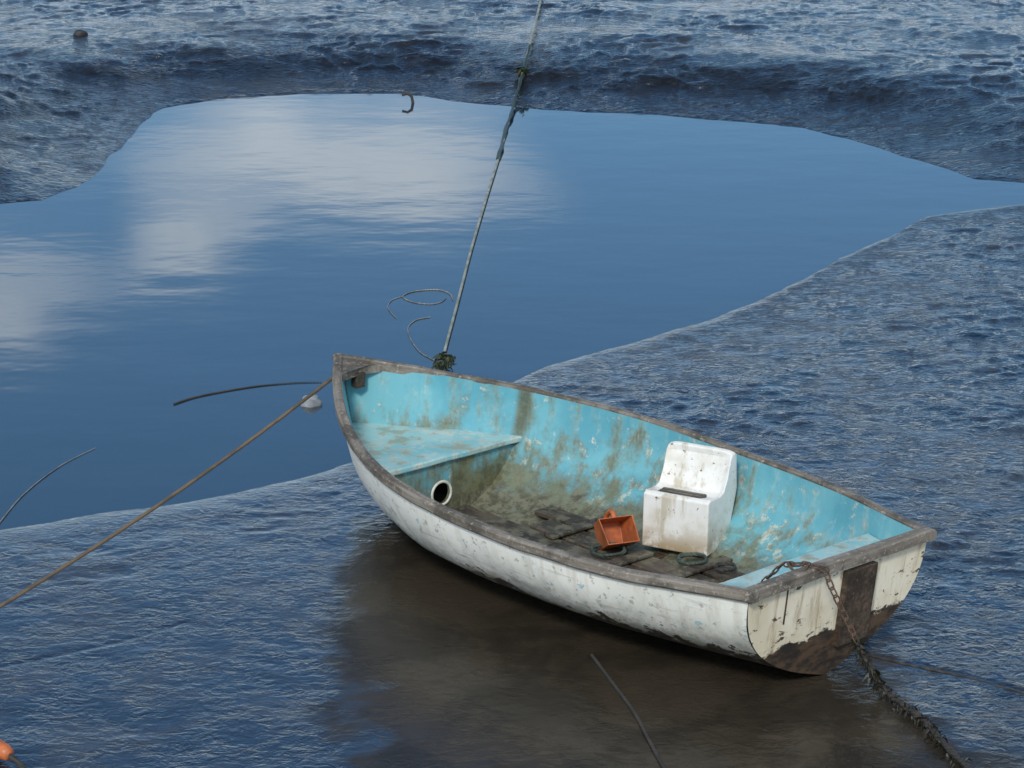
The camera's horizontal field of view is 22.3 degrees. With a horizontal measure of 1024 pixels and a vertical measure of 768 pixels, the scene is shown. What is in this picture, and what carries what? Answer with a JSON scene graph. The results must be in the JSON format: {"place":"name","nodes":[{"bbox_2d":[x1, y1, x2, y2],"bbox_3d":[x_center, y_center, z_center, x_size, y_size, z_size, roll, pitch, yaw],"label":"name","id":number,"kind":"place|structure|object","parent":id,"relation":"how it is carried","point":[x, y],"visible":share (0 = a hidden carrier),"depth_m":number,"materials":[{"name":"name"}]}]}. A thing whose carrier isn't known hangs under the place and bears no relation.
{"place":"outdoors","nodes":[
{"label":"outdoors","id":0,"kind":"place"},
{"bbox_2d":[0,0,1023,767],"bbox_3d":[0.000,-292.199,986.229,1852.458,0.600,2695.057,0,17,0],"label":"mud flat","id":1,"kind":"structure","parent":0,"point":[334,618],"depth_m":10.75,"materials":[{"name":"grey soil"}]},
{"bbox_2d":[0,739,26,767],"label":"orange float","id":2,"kind":"object","parent":1,"relation":"on","point":[6,752],"visible":1,"depth_m":8.06,"materials":[{"name":"plastic"}]},
{"bbox_2d":[73,29,87,35],"bbox_3d":[-3.398,-2.758,20.482,0.118,0.071,0.112,0,17,0],"label":"dark stone","id":3,"kind":"object","parent":1,"relation":"on","point":[78,32],"visible":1,"depth_m":20.43,"materials":[{"name":"grey stone"}]},
{"bbox_2d":[300,394,321,407],"bbox_3d":[-0.914,0.092,11.843,0.102,0.094,0.106,0,17,0],"label":"pale stone","id":4,"kind":"object","parent":1,"relation":"on","point":[313,401],"visible":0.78,"depth_m":11.81,"materials":[{"name":"white stone"}]},
{"bbox_2d":[590,654,665,767],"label":"ground line","id":5,"kind":"object","parent":1,"relation":"on","point":[621,694],"visible":1,"depth_m":8.46,"materials":[{"name":"fabric"}]},
{"bbox_2d":[332,353,936,674],"bbox_3d":[0.197,0.435,9.645,1.298,0.573,2.786,-14,21,-39],"label":"rowing boat","id":6,"kind":"object","parent":1,"relation":"on","point":[521,488],"visible":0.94,"depth_m":9.57,"materials":[{"name":"white paint"}]},
{"bbox_2d":[0,369,332,607],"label":"mooring rope","id":7,"kind":"object","parent":6,"relation":"attached to","point":[157,505],"visible":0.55,"depth_m":9.80,"materials":[{"name":"brown fabric"}]},
{"bbox_2d":[439,0,541,369],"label":"mooring rope","id":8,"kind":"object","parent":6,"relation":"attached to","point":[522,71],"visible":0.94,"depth_m":17.08,"materials":[{"name":"grey fabric"}]},
{"bbox_2d":[432,351,455,371],"bbox_3d":[-0.327,-0.086,12.167,0.144,0.221,0.404,0,17,0],"label":"seaweed clump","id":9,"kind":"object","parent":8,"relation":"on","point":[443,361],"visible":0.94,"depth_m":12.09,"materials":[{"name":"green plant"}]},
{"bbox_2d":[589,542,626,556],"bbox_3d":[0.355,0.613,9.604,0.138,0.022,0.140,0,17,0],"label":"coiled rope","id":10,"kind":"object","parent":6,"relation":"on","point":[597,545],"visible":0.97,"depth_m":9.58,"materials":[{"name":"grey fabric"}]},
{"bbox_2d":[594,509,639,549],"bbox_3d":[0.379,0.536,9.670,0.135,0.148,0.167,-6,-13,-18],"label":"bailing scoop","id":11,"kind":"object","parent":6,"relation":"in","point":[620,530],"visible":0.91,"depth_m":9.68,"materials":[{"name":"orange plastic"}]},
{"bbox_2d":[642,441,736,555],"bbox_3d":[0.662,0.422,9.694,0.272,0.353,0.247,9,19,30],"label":"moulded boat seat","id":12,"kind":"object","parent":6,"relation":"in","point":[689,499],"visible":1,"depth_m":9.65,"materials":[{"name":"white plastic"}]},
{"bbox_2d":[676,552,707,565],"bbox_3d":[0.659,0.640,9.501,0.117,0.022,0.119,0,17,0],"label":"coiled rope","id":13,"kind":"object","parent":6,"relation":"on","point":[689,554],"visible":1,"depth_m":9.49,"materials":[{"name":"fabric"}]},
{"bbox_2d":[714,562,736,572],"bbox_3d":[0.773,0.663,9.417,0.082,0.022,0.084,0,17,0],"label":"coiled rope","id":14,"kind":"object","parent":6,"relation":"on","point":[719,564],"visible":1,"depth_m":9.41,"materials":[{"name":"grey fabric"}]},
{"bbox_2d":[761,561,972,767],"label":"mooring chain","id":15,"kind":"object","parent":1,"relation":"on","point":[915,713],"visible":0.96,"depth_m":8.51,"materials":[{"name":"rusty metal"},{"name":"seaweed"}]},
{"bbox_2d":[848,637,972,767],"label":"seaweed clump","id":16,"kind":"object","parent":15,"relation":"on","point":[883,694],"visible":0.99,"depth_m":8.53,"materials":[{"name":"black plant"}]},
{"bbox_2d":[867,654,1023,692],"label":"ground line","id":17,"kind":"object","parent":1,"relation":"on","point":[935,670],"visible":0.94,"depth_m":8.79,"materials":[{"name":"fabric"}]},
{"bbox_2d":[0,93,1023,529],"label":"tidal pool water","id":18,"kind":"structure","parent":0,"point":[158,265],"depth_m":14.55,"materials":[{"name":"blue liquid"}]},
{"bbox_2d":[0,448,94,522],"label":"floating line","id":19,"kind":"object","parent":18,"relation":"on","point":[35,484],"visible":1,"depth_m":10.72,"materials":[{"name":"grey fabric"}]},
{"bbox_2d":[173,382,314,404],"bbox_3d":[-1.235,0.030,12.037,0.740,0.010,0.091,-9,19,-27],"label":"floating line","id":20,"kind":"object","parent":18,"relation":"on","point":[235,389],"visible":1,"depth_m":12.04,"materials":[{"name":"fabric"}]},
{"bbox_2d":[402,92,413,102],"bbox_3d":[-0.759,-2.091,18.988,0.093,0.083,0.022,0,17,0],"label":"driftwood twig","id":21,"kind":"object","parent":18,"relation":"in","point":[409,95],"visible":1,"depth_m":18.98,"materials":[{"name":"wood"}]},
{"bbox_2d":[407,317,433,359],"bbox_3d":[-0.449,-0.223,12.881,0.127,0.005,0.830,-1,17,-4],"label":"floating line","id":22,"kind":"object","parent":18,"relation":"on","point":[411,340],"visible":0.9,"depth_m":12.94,"materials":[{"name":"grey fabric"}]},
{"bbox_2d":[402,289,452,303],"bbox_3d":[-0.438,-0.460,13.673,0.272,0.007,0.277,-13,21,-37],"label":"rope coil","id":23,"kind":"object","parent":18,"relation":"on","point":[425,290],"visible":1,"depth_m":13.72,"materials":[{"name":"grey fabric"}]}
]}

